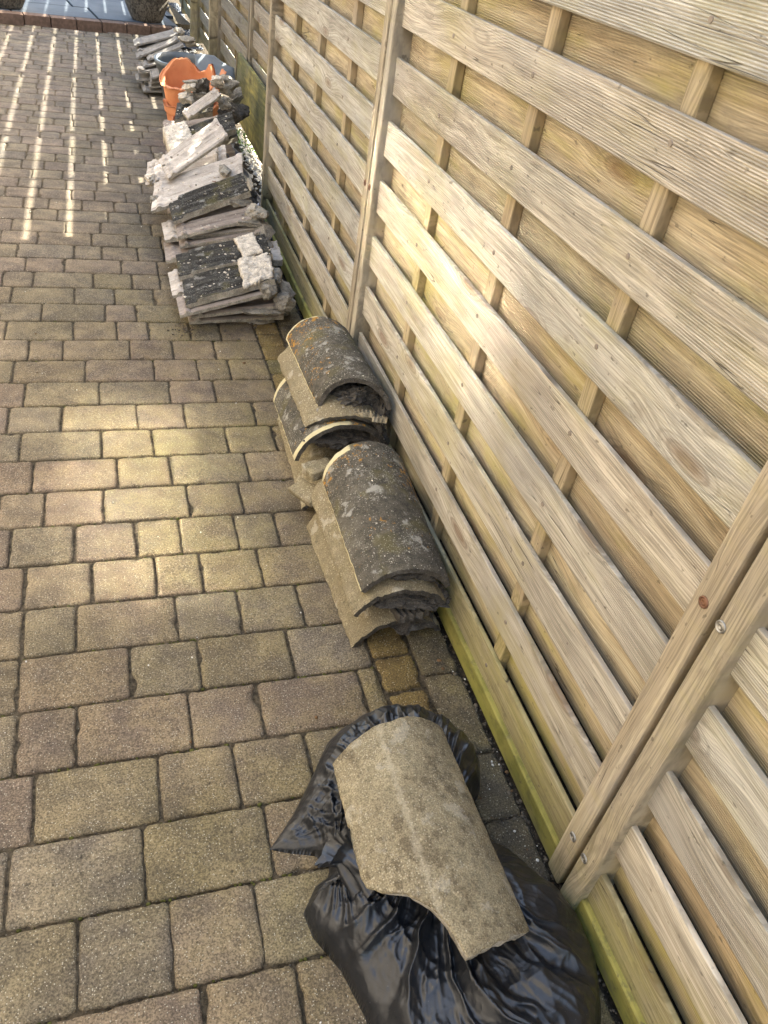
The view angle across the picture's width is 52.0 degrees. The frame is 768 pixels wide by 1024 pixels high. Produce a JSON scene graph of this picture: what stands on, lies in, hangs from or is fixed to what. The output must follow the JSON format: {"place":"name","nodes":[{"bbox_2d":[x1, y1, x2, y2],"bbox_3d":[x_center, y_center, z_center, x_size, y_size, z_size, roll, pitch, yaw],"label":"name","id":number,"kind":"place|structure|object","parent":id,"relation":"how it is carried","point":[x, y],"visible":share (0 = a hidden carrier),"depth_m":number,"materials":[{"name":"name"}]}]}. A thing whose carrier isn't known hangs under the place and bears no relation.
{"place":"outdoors","nodes":[
{"label":"outdoors","id":0,"kind":"place"},
{"bbox_2d":[2,195,321,1023],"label":"pale crumbs","id":1,"kind":"object","parent":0,"point":[266,565],"visible":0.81,"depth_m":2.21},
{"bbox_2d":[1,248,343,1023],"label":"joint crumbs","id":2,"kind":"object","parent":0,"point":[145,696],"visible":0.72,"depth_m":1.87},
{"bbox_2d":[169,0,189,22],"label":"ground","id":3,"kind":"structure","parent":0,"point":[179,5],"depth_m":10.36,"materials":[{"name":"soil"}]},
{"bbox_2d":[0,0,189,35],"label":"terrace","id":4,"kind":"structure","parent":3,"relation":"on","point":[104,16],"depth_m":8.02,"materials":[{"name":"tile"}]},
{"bbox_2d":[0,0,24,8],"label":"planter","id":5,"kind":"object","parent":4,"relation":"on","point":[11,4],"visible":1,"depth_m":7.62,"materials":[{"name":"stone"}]},
{"bbox_2d":[125,0,168,22],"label":"planter","id":6,"kind":"object","parent":4,"relation":"on","point":[150,11],"visible":1,"depth_m":8.09,"materials":[{"name":"stone"}]},
{"bbox_2d":[0,24,615,1023],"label":"pavement","id":7,"kind":"structure","parent":0,"point":[82,116],"depth_m":2.00,"materials":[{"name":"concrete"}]},
{"bbox_2d":[141,82,161,92],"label":"concrete tile","id":8,"kind":"object","parent":7,"relation":"on","point":[145,87],"visible":0.48,"depth_m":6.16,"materials":[{"name":"concrete"}]},
{"bbox_2d":[148,81,160,87],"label":"concrete tile","id":9,"kind":"object","parent":8,"relation":"on","point":[155,85],"visible":0.43,"depth_m":6.13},
{"bbox_2d":[135,73,149,80],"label":"concrete tile","id":10,"kind":"object","parent":9,"relation":"on","point":[142,76],"visible":0.39,"depth_m":6.26,"materials":[{"name":"concrete"}]},
{"bbox_2d":[137,65,156,73],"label":"concrete tile","id":11,"kind":"object","parent":10,"relation":"on","point":[140,68],"visible":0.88,"depth_m":6.17,"materials":[{"name":"concrete"}]},
{"bbox_2d":[142,59,155,67],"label":"concrete tile","id":12,"kind":"object","parent":11,"relation":"on","point":[147,63],"visible":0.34,"depth_m":6.19,"materials":[{"name":"concrete"}]},
{"bbox_2d":[146,35,199,60],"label":"concrete tile","id":13,"kind":"object","parent":12,"relation":"on","point":[188,41],"visible":0.98,"depth_m":6.26,"materials":[{"name":"concrete"}]},
{"bbox_2d":[149,76,159,83],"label":"concrete tile","id":14,"kind":"object","parent":9,"relation":"on","point":[156,80],"visible":0.23,"depth_m":6.08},
{"bbox_2d":[149,69,158,79],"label":"concrete tile","id":15,"kind":"object","parent":14,"relation":"on","point":[154,74],"visible":0.6,"depth_m":6.09,"materials":[{"name":"concrete"}]},
{"bbox_2d":[154,51,194,98],"bbox_3d":[-1.481,-3.124,5.742,0.356,0.338,0.356,-6,45,-16],"label":"plastic pot","id":16,"kind":"object","parent":7,"relation":"on","point":[162,60],"visible":0.23,"depth_m":5.72,"materials":[{"name":"plastic"}]},
{"bbox_2d":[163,98,218,120],"bbox_3d":[-1.289,-2.620,5.282,0.364,0.270,0.364,-6,44,-17],"label":"terracotta pot","id":17,"kind":"object","parent":7,"relation":"on","point":[170,110],"visible":0.21,"depth_m":5.15,"materials":[{"name":"ceramic"}]},
{"bbox_2d":[159,57,215,105],"bbox_3d":[-1.291,-2.760,5.209,0.364,0.346,0.364,-8,48,-15],"label":"terracotta pot","id":18,"kind":"object","parent":17,"relation":"in","point":[174,73],"visible":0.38,"depth_m":5.19,"materials":[{"name":"ceramic"}]},
{"bbox_2d":[220,69,226,74],"bbox_3d":[-1.072,-2.813,5.149,0.082,0.151,0.126,14,35,-6],"label":"pot shard","id":19,"kind":"object","parent":18,"relation":"attached to","point":[222,71],"visible":0.21,"depth_m":5.14,"materials":[{"name":"ceramic"}]},
{"bbox_2d":[165,144,235,157],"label":"concrete tile","id":20,"kind":"object","parent":7,"relation":"on","point":[230,151],"visible":0.05,"depth_m":4.72,"materials":[{"name":"concrete"}]},
{"bbox_2d":[218,121,237,146],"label":"concrete tile","id":21,"kind":"object","parent":20,"relation":"on","point":[232,139],"visible":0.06,"depth_m":4.51,"materials":[{"name":"concrete"}]},
{"bbox_2d":[0,321,433,1023],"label":"joint moss","id":22,"kind":"object","parent":7,"relation":"on","point":[176,751],"visible":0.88,"depth_m":1.75,"materials":[{"name":"plant"}]},
{"bbox_2d":[157,219,287,339],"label":"pile crumbs","id":23,"kind":"object","parent":7,"relation":"on","point":[186,329],"visible":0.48,"depth_m":3.25,"materials":[{"name":"concrete"}]},
{"bbox_2d":[188,312,289,324],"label":"concrete tile","id":24,"kind":"object","parent":7,"relation":"on","point":[249,319],"visible":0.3,"depth_m":3.34,"materials":[{"name":"concrete"}]},
{"bbox_2d":[192,279,295,318],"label":"concrete tile","id":25,"kind":"object","parent":24,"relation":"on","point":[282,301],"visible":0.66,"depth_m":3.29,"materials":[{"name":"concrete"}]},
{"bbox_2d":[176,267,282,317],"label":"concrete tile","id":26,"kind":"object","parent":25,"relation":"on","point":[265,291],"visible":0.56,"depth_m":3.22,"materials":[{"name":"concrete"}]},
{"bbox_2d":[168,269,183,297],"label":"concrete tile","id":27,"kind":"object","parent":26,"relation":"on","point":[175,286],"visible":0.2,"depth_m":3.33,"materials":[{"name":"concrete"}]},
{"bbox_2d":[176,234,272,279],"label":"concrete tile","id":28,"kind":"object","parent":27,"relation":"on","point":[198,256],"visible":0.74,"depth_m":3.43,"materials":[{"name":"concrete"}]},
{"bbox_2d":[233,232,262,256],"bbox_3d":[-0.599,-1.176,3.465,0.090,0.046,0.218,-7,41,-21],"label":"mortar chunk","id":29,"kind":"object","parent":28,"relation":"on","point":[248,241],"visible":0.99,"depth_m":3.45,"materials":[{"name":"concrete"}]},
{"bbox_2d":[145,92,277,309],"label":"mortar crumbs","id":30,"kind":"object","parent":26,"relation":"on","point":[235,257],"visible":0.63,"depth_m":3.72,"materials":[{"name":"concrete"}]},
{"bbox_2d":[163,115,216,126],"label":"concrete tile","id":31,"kind":"object","parent":30,"relation":"on","point":[193,122],"visible":0.17,"depth_m":4.93,"materials":[{"name":"concrete"}]},
{"bbox_2d":[174,102,212,121],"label":"concrete tile","id":32,"kind":"object","parent":31,"relation":"on","point":[205,113],"visible":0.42,"depth_m":4.66,"materials":[{"name":"concrete"}]},
{"bbox_2d":[178,91,194,104],"bbox_3d":[-1.173,-2.457,4.668,0.101,0.072,0.104,-4,40,-18],"label":"mortar lump","id":33,"kind":"object","parent":32,"relation":"on","point":[184,97],"visible":0.98,"depth_m":4.64,"materials":[{"name":"concrete"}]},
{"bbox_2d":[181,83,195,91],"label":"mortar lump","id":34,"kind":"object","parent":33,"relation":"on","point":[189,87],"visible":0.74,"depth_m":4.63,"materials":[{"name":"concrete"}]},
{"bbox_2d":[195,78,209,92],"bbox_3d":[-1.073,-2.516,4.643,0.098,0.090,0.087,-4,40,-18],"label":"mortar lump","id":35,"kind":"object","parent":34,"relation":"on","point":[202,84],"visible":0.98,"depth_m":4.63,"materials":[{"name":"concrete"}]},
{"bbox_2d":[192,90,208,101],"bbox_3d":[-1.091,-2.486,4.730,0.176,0.094,0.120,6,38,-6],"label":"mortar lump","id":36,"kind":"object","parent":32,"relation":"on","point":[197,96],"visible":0.2,"depth_m":4.68,"materials":[{"name":"concrete"}]},
{"bbox_2d":[217,102,249,123],"bbox_3d":[-0.929,-2.471,4.883,0.175,0.131,0.181,20,39,12],"label":"mortar lump","id":37,"kind":"object","parent":31,"relation":"on","point":[240,112],"visible":0.61,"depth_m":4.84,"materials":[{"name":"concrete"}]},
{"bbox_2d":[210,74,239,95],"bbox_3d":[-0.975,-2.608,4.801,0.177,0.109,0.126,-4,40,-18],"label":"mortar lump","id":38,"kind":"object","parent":37,"relation":"on","point":[229,86],"visible":0.77,"depth_m":4.77,"materials":[{"name":"concrete"}]},
{"bbox_2d":[211,75,224,84],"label":"mortar lump","id":39,"kind":"object","parent":38,"relation":"on","point":[217,80],"visible":1,"depth_m":4.70,"materials":[{"name":"concrete"}]},
{"bbox_2d":[228,87,242,104],"bbox_3d":[-0.936,-2.597,4.941,0.099,0.146,0.140,-4,40,-18],"label":"mortar lump","id":40,"kind":"object","parent":37,"relation":"on","point":[236,96],"visible":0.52,"depth_m":4.89,"materials":[{"name":"concrete"}]},
{"bbox_2d":[217,96,232,109],"bbox_3d":[-0.944,-2.426,4.665,0.102,0.079,0.080,-4,40,-18],"label":"mortar lump","id":41,"kind":"object","parent":30,"relation":"on","point":[224,102],"visible":0.91,"depth_m":4.65,"materials":[{"name":"concrete"}]},
{"bbox_2d":[182,265,275,307],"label":"concrete tile","id":42,"kind":"object","parent":26,"relation":"on","point":[219,289],"visible":0.69,"depth_m":3.23,"materials":[{"name":"concrete"}]},
{"bbox_2d":[237,252,273,289],"bbox_3d":[-0.532,-1.016,3.301,0.157,0.058,0.278,-4,40,-18],"label":"mortar chunk","id":43,"kind":"object","parent":42,"relation":"on","point":[258,271],"visible":0.99,"depth_m":3.28,"materials":[{"name":"concrete"}]},
{"bbox_2d":[35,309,553,883],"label":"leaf litter","id":44,"kind":"object","parent":7,"relation":"on","point":[437,659],"visible":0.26,"depth_m":1.83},
{"bbox_2d":[277,417,341,509],"bbox_3d":[-0.192,-0.209,2.629,0.268,0.100,0.514,-4,40,-18],"label":"ridge tile","id":45,"kind":"object","parent":7,"relation":"on","point":[312,451],"visible":0.14,"depth_m":2.55,"materials":[{"name":"concrete"}]},
{"bbox_2d":[273,378,389,460],"bbox_3d":[-0.175,-0.330,2.546,0.311,0.158,0.430,-4,40,-18],"label":"ridge tile","id":46,"kind":"object","parent":45,"relation":"on","point":[330,434],"visible":0.56,"depth_m":2.40,"materials":[{"name":"concrete"}]},
{"bbox_2d":[277,346,386,431],"bbox_3d":[-0.169,-0.414,2.527,0.262,0.101,0.480,-4,40,-18],"label":"ridge tile","id":47,"kind":"object","parent":46,"relation":"on","point":[304,399],"visible":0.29,"depth_m":2.42,"materials":[{"name":"concrete"}]},
{"bbox_2d":[286,316,391,438],"bbox_3d":[-0.145,-0.446,2.532,0.248,0.186,0.531,-4,40,-18],"label":"ridge tile","id":48,"kind":"object","parent":47,"relation":"on","point":[316,365],"visible":0.84,"depth_m":2.44,"materials":[{"name":"concrete"}]},
{"bbox_2d":[353,409,374,417],"bbox_3d":[-0.062,-0.300,2.378,0.064,0.016,0.056,6,18,-5],"label":"ribbed fragment","id":49,"kind":"object","parent":47,"relation":"on","point":[370,413],"visible":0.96,"depth_m":2.36,"materials":[{"name":"concrete"}]},
{"bbox_2d":[372,414,386,423],"bbox_3d":[-0.015,-0.284,2.383,0.046,0.019,0.061,6,16,-5],"label":"ribbed fragment","id":50,"kind":"object","parent":47,"relation":"on","point":[377,418],"visible":0.94,"depth_m":2.36,"materials":[{"name":"concrete"}]},
{"bbox_2d":[306,513,440,647],"bbox_3d":[-0.030,0.155,2.199,0.272,0.109,0.504,-4,40,-18],"label":"ridge tile","id":51,"kind":"object","parent":7,"relation":"on","point":[366,623],"visible":0.2,"depth_m":2.06,"materials":[{"name":"concrete"}]},
{"bbox_2d":[288,478,315,506],"bbox_3d":[-0.232,-0.060,2.360,0.064,0.026,0.114,-43,49,-17],"label":"tile fragment","id":52,"kind":"object","parent":51,"relation":"on","point":[302,489],"visible":0.74,"depth_m":2.35,"materials":[{"name":"concrete"}]},
{"bbox_2d":[301,457,329,481],"bbox_3d":[-0.194,-0.128,2.350,0.088,0.034,0.074,-20,39,-28],"label":"tile fragment","id":53,"kind":"object","parent":52,"relation":"on","point":[313,470],"visible":0.73,"depth_m":2.33,"materials":[{"name":"concrete"}]},
{"bbox_2d":[285,318,440,588],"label":"ridge crumbs","id":54,"kind":"object","parent":51,"relation":"on","point":[370,445],"visible":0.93,"depth_m":2.19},
{"bbox_2d":[311,480,451,616],"bbox_3d":[-0.011,0.067,2.148,0.276,0.122,0.523,-4,40,-18],"label":"ridge tile","id":55,"kind":"object","parent":51,"relation":"on","point":[387,593],"visible":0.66,"depth_m":2.00,"materials":[{"name":"concrete"}]},
{"bbox_2d":[322,441,449,592],"bbox_3d":[0.003,0.001,2.108,0.247,0.146,0.469,-4,40,-18],"label":"ridge tile","id":56,"kind":"object","parent":55,"relation":"on","point":[354,495],"visible":0.98,"depth_m":2.06,"materials":[{"name":"concrete"}]},
{"bbox_2d":[389,608,428,623],"bbox_3d":[0.056,0.244,2.044,0.088,0.023,0.115,-10,28,-24],"label":"ribbed fragment","id":57,"kind":"object","parent":51,"relation":"on","point":[402,615],"visible":0.43,"depth_m":2.00,"materials":[{"name":"concrete"}]},
{"bbox_2d":[270,704,600,1023],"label":"rubbish bag","id":58,"kind":"object","parent":7,"relation":"on","point":[397,959],"visible":0.6,"depth_m":1.39,"materials":[{"name":"plastic"}]},
{"bbox_2d":[333,716,528,960],"bbox_3d":[0.076,0.595,1.457,0.264,0.090,0.466,-4,40,-18],"label":"ridge tile","id":59,"kind":"object","parent":58,"relation":"on","point":[418,830],"visible":1,"depth_m":1.43,"materials":[{"name":"concrete"}]},
{"bbox_2d":[452,671,538,861],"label":"pale crumbs","id":60,"kind":"object","parent":7,"relation":"on","point":[537,860],"visible":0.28,"depth_m":1.79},
{"bbox_2d":[435,615,621,1023],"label":"gravel","id":61,"kind":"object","parent":7,"relation":"on","point":[522,816],"visible":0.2,"depth_m":1.75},
{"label":"concrete tile","id":62,"kind":"object","parent":7,"relation":"on","visible":0},
{"bbox_2d":[167,208,171,216],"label":"concrete tile","id":63,"kind":"object","parent":62,"relation":"on","point":[168,212],"visible":0.03,"depth_m":3.88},
{"bbox_2d":[145,145,226,186],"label":"concrete tile","id":64,"kind":"object","parent":63,"relation":"on","point":[222,150],"visible":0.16,"depth_m":4.20,"materials":[{"name":"concrete"}]},
{"bbox_2d":[152,147,217,185],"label":"concrete tile","id":65,"kind":"object","parent":64,"relation":"on","point":[211,157],"visible":0.27,"depth_m":4.11,"materials":[{"name":"concrete"}]},
{"bbox_2d":[144,172,155,183],"bbox_3d":[-1.189,-1.698,3.997,0.061,0.049,0.118,-4,40,-18],"label":"mortar lump","id":66,"kind":"object","parent":65,"relation":"on","point":[152,175],"visible":0.97,"depth_m":3.97,"materials":[{"name":"concrete"}]},
{"bbox_2d":[154,152,162,159],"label":"mortar lump","id":67,"kind":"object","parent":65,"relation":"on","point":[158,156],"visible":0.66,"depth_m":4.17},
{"bbox_2d":[163,121,191,152],"bbox_3d":[-1.114,-2.015,4.265,0.146,0.122,0.386,-4,40,-18],"label":"mortar chunk","id":68,"kind":"object","parent":65,"relation":"on","point":[183,129],"visible":0.66,"depth_m":4.25,"materials":[{"name":"concrete"}]},
{"bbox_2d":[188,111,235,136],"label":"concrete tile","id":69,"kind":"object","parent":65,"relation":"on","point":[227,128],"visible":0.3,"depth_m":4.42,"materials":[{"name":"concrete"}]},
{"bbox_2d":[151,153,242,212],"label":"concrete tile","id":70,"kind":"object","parent":63,"relation":"on","point":[223,169],"visible":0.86,"depth_m":3.85,"materials":[{"name":"concrete"}]},
{"bbox_2d":[150,195,158,203],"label":"mortar lump","id":71,"kind":"object","parent":70,"relation":"on","point":[153,198],"visible":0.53,"depth_m":3.75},
{"bbox_2d":[158,118,228,180],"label":"concrete tile","id":72,"kind":"object","parent":70,"relation":"on","point":[176,165],"visible":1,"depth_m":3.95,"materials":[{"name":"concrete"}]},
{"bbox_2d":[249,189,257,203],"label":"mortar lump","id":73,"kind":"object","parent":62,"relation":"on","point":[253,198],"visible":0.06,"depth_m":4.05,"materials":[{"name":"concrete"}]},
{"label":"concrete tile","id":74,"kind":"object","parent":7,"relation":"on","visible":0},
{"bbox_2d":[138,49,182,60],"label":"concrete tile","id":75,"kind":"object","parent":74,"relation":"on","point":[145,57],"visible":0.09,"depth_m":6.39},
{"bbox_2d":[136,42,157,51],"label":"concrete tile","id":76,"kind":"object","parent":75,"relation":"on","point":[141,48],"visible":0.38,"depth_m":6.40,"materials":[{"name":"concrete"}]},
{"bbox_2d":[136,36,178,58],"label":"concrete tile","id":77,"kind":"object","parent":76,"relation":"on","point":[159,46],"visible":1,"depth_m":6.31,"materials":[{"name":"concrete"}]},
{"bbox_2d":[133,26,184,46],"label":"concrete tile","id":78,"kind":"object","parent":76,"relation":"on","point":[164,35],"visible":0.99,"depth_m":6.45,"materials":[{"name":"concrete"}]},
{"bbox_2d":[180,43,748,1023],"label":"soil strip","id":79,"kind":"object","parent":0,"point":[610,1003],"visible":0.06,"depth_m":1.88,"materials":[{"name":"soil"}]},
{"bbox_2d":[168,2,202,49],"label":"dark gravel","id":80,"kind":"structure","parent":79,"relation":"on","point":[175,6],"depth_m":8.58,"materials":[{"name":"gravel"}]},
{"bbox_2d":[181,0,189,18],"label":"slatted fence","id":81,"kind":"object","parent":80,"relation":"on","point":[185,8],"visible":0.27,"depth_m":9.22,"materials":[{"name":"brown wood"}]},
{"bbox_2d":[190,0,197,42],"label":"fence post","id":82,"kind":"object","parent":79,"relation":"on","point":[193,18],"visible":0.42,"depth_m":7.99,"materials":[{"name":"brown wood"}]},
{"bbox_2d":[197,0,208,50],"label":"slatted fence","id":83,"kind":"object","parent":79,"relation":"on","point":[202,18],"visible":0.38,"depth_m":7.85,"materials":[{"name":"brown wood"}]},
{"bbox_2d":[184,46,240,129],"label":"white pebbles","id":84,"kind":"object","parent":79,"relation":"on","point":[193,51],"visible":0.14,"depth_m":7.76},
{"bbox_2d":[208,0,217,56],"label":"fence post","id":85,"kind":"object","parent":79,"relation":"on","point":[213,29],"visible":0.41,"depth_m":6.69,"materials":[{"name":"brown wood"}]},
{"bbox_2d":[217,0,249,70],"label":"slatted fence","id":86,"kind":"object","parent":79,"relation":"on","point":[233,24],"visible":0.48,"depth_m":6.14,"materials":[{"name":"brown wood"}]},
{"bbox_2d":[236,128,256,154],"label":"fence weeds","id":87,"kind":"object","parent":79,"relation":"on","point":[245,144],"visible":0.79,"depth_m":5.43,"materials":[{"name":"green plant"}]},
{"bbox_2d":[227,143,272,240],"bbox_3d":[-0.837,-2.010,4.656,0.199,0.199,1.901,-4,40,-18],"label":"foil liner","id":88,"kind":"object","parent":79,"relation":"on","point":[246,173],"visible":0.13,"depth_m":4.87,"materials":[{"name":"plastic"}]},
{"bbox_2d":[235,52,265,164],"bbox_3d":[-0.861,-2.612,5.148,0.053,0.442,1.505,-4,40,-18],"label":"leaning board","id":89,"kind":"object","parent":79,"relation":"on","point":[252,86],"visible":0.48,"depth_m":5.10,"materials":[{"name":"green wood"}]},
{"bbox_2d":[195,54,234,79],"bbox_3d":[-1.177,-3.086,5.487,0.271,0.154,0.139,-4,40,-18],"label":"plastic sheet","id":90,"kind":"object","parent":89,"relation":"attached to","point":[202,61],"visible":0.64,"depth_m":5.48,"materials":[{"name":"plastic"}]},
{"bbox_2d":[234,131,276,214],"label":"white pebbles","id":91,"kind":"object","parent":79,"relation":"on","point":[255,164],"visible":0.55,"depth_m":5.16,"materials":[{"name":"gravel"}]},
{"bbox_2d":[248,0,301,222],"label":"slatted fence","id":92,"kind":"object","parent":79,"relation":"on","point":[259,31],"visible":0.16,"depth_m":5.16,"materials":[{"name":"brown wood"}]},
{"bbox_2d":[261,0,392,332],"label":"slatted fence","id":93,"kind":"object","parent":79,"relation":"on","point":[325,65],"visible":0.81,"depth_m":3.06,"materials":[{"name":"brown wood"}]},
{"bbox_2d":[350,0,767,883],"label":"slatted fence","id":94,"kind":"object","parent":79,"relation":"on","point":[562,276],"visible":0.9,"depth_m":1.47,"materials":[{"name":"brown wood"}]},
{"bbox_2d":[560,538,767,1023],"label":"slatted fence","id":95,"kind":"object","parent":79,"relation":"on","point":[706,747],"visible":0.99,"depth_m":1.21,"materials":[{"name":"brown wood"}]},
{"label":"concrete tile","id":96,"kind":"object","parent":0,"visible":0},
{"bbox_2d":[148,90,280,297],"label":"mortar crumbs","id":97,"kind":"object","parent":96,"relation":"on","point":[202,206],"visible":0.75,"depth_m":3.62,"materials":[{"name":"concrete"}]},
{"bbox_2d":[182,87,221,120],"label":"concrete tile","id":98,"kind":"object","parent":97,"relation":"on","point":[192,112],"visible":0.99,"depth_m":4.50,"materials":[{"name":"concrete"}]},
{"bbox_2d":[182,79,197,83],"bbox_3d":[-1.124,-2.497,4.565,0.086,0.015,0.031,-16,49,-23],"label":"slate shard","id":99,"kind":"object","parent":98,"relation":"on","point":[189,81],"visible":1,"depth_m":4.56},
{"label":"concrete tile","id":100,"kind":"object","parent":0,"visible":0},
{"bbox_2d":[163,233,272,263],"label":"concrete tile","id":101,"kind":"object","parent":100,"relation":"on","point":[172,250],"visible":0.19,"depth_m":3.58,"materials":[{"name":"concrete"}]},
{"bbox_2d":[161,220,253,242],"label":"concrete tile","id":102,"kind":"object","parent":101,"relation":"on","point":[170,231],"visible":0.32,"depth_m":3.63,"materials":[{"name":"concrete"}]},
{"bbox_2d":[179,221,274,248],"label":"concrete tile","id":103,"kind":"object","parent":101,"relation":"on","point":[267,229],"visible":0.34,"depth_m":3.60,"materials":[{"name":"concrete"}]},
{"bbox_2d":[176,198,269,239],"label":"concrete tile","id":104,"kind":"object","parent":103,"relation":"on","point":[255,215],"visible":0.87,"depth_m":3.61,"materials":[{"name":"concrete"}]},
{"bbox_2d":[169,172,253,224],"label":"concrete tile","id":105,"kind":"object","parent":104,"relation":"on","point":[233,186],"visible":0.97,"depth_m":3.67,"materials":[{"name":"concrete"}]},
{"bbox_2d":[270,240,282,265],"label":"concrete tile","id":106,"kind":"object","parent":101,"relation":"on","point":[277,258],"visible":0.44,"depth_m":3.57,"materials":[{"name":"concrete"}]}
]}

